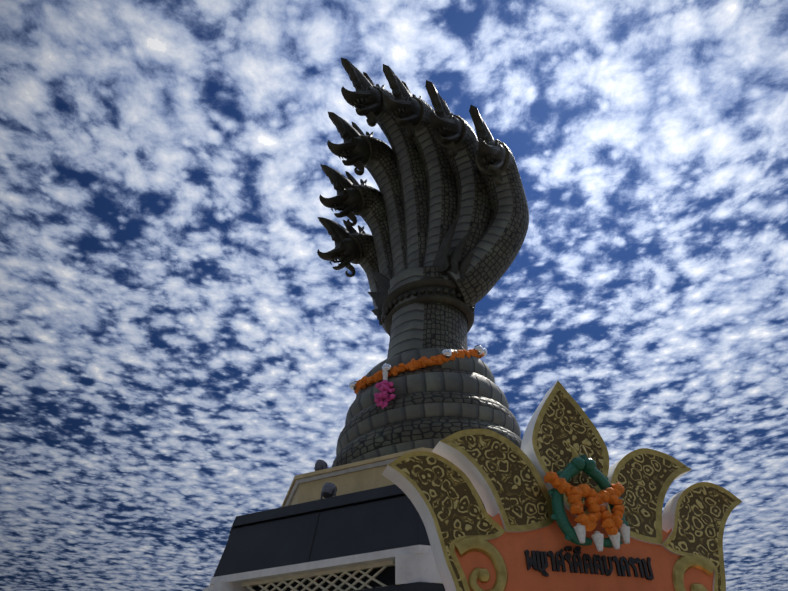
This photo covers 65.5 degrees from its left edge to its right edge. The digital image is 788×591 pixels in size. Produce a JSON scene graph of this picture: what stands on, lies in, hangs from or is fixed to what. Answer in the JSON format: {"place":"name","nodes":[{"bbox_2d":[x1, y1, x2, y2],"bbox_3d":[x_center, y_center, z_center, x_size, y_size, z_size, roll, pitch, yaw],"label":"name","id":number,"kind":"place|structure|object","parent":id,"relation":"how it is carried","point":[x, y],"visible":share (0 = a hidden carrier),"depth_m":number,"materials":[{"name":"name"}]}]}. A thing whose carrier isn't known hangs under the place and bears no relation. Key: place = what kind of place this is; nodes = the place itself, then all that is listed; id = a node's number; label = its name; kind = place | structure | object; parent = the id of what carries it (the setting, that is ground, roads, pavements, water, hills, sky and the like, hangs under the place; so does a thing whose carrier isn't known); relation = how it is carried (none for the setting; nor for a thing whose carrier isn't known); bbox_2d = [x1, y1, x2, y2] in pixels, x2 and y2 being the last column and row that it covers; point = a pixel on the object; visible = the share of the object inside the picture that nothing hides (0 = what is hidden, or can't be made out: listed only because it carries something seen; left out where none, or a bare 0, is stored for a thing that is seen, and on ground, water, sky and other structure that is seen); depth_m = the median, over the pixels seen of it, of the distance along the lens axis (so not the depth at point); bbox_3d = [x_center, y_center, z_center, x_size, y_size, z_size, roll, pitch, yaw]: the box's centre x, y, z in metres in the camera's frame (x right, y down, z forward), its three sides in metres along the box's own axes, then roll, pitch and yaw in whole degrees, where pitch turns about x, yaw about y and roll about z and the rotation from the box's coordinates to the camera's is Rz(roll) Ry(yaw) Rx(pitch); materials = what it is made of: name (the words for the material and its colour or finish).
{"place":"outdoors","nodes":[
{"label":"outdoors","id":0,"kind":"place"},
{"bbox_2d":[203,447,485,590],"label":"pedestal","id":1,"kind":"object","parent":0,"point":[364,529],"visible":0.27,"depth_m":8.72,"materials":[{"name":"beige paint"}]},
{"bbox_2d":[314,459,327,470],"bbox_3d":[-1.323,3.120,11.060,0.251,0.276,0.248,0,-38,-1],"label":"flood light","id":2,"kind":"object","parent":1,"relation":"on","point":[320,464],"visible":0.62,"depth_m":11.01,"materials":[{"name":"metal"}]},
{"bbox_2d":[321,482,336,498],"bbox_3d":[-0.999,3.026,9.400,0.250,0.280,0.255,0,-38,-1],"label":"flood light","id":3,"kind":"object","parent":1,"relation":"on","point":[329,489],"visible":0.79,"depth_m":9.35,"materials":[{"name":"metal"}]},
{"bbox_2d":[317,58,528,466],"bbox_3d":[0.313,-0.998,16.147,6.333,13.031,5.595,-30,-47,32],"label":"naga statue","id":4,"kind":"object","parent":1,"relation":"on","point":[443,212],"visible":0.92,"depth_m":16.16,"materials":[{"name":"grey stone"}]},
{"bbox_2d":[349,345,486,408],"bbox_3d":[0.554,2.025,13.945,3.078,2.760,3.405,-30,-47,32],"label":"marigold garland","id":5,"kind":"object","parent":4,"relation":"attached to","point":[384,386],"visible":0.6,"depth_m":12.78,"materials":[{"name":"orange plant"}]},
{"bbox_2d":[0,0,787,590],"label":"sky","id":6,"kind":"structure","parent":0,"point":[178,346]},
{"bbox_2d":[382,381,741,590],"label":"decorative sign","id":7,"kind":"object","parent":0,"point":[511,537],"visible":0.94,"depth_m":3.00,"materials":[{"name":"gold concrete"}]},
{"bbox_2d":[543,444,629,551],"bbox_3d":[0.942,0.965,2.994,0.437,0.540,0.127,9,-39,-12],"label":"flower garland","id":8,"kind":"object","parent":7,"relation":"attached to","point":[614,524],"visible":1,"depth_m":2.93,"materials":[{"name":"orange plant"}]}
]}

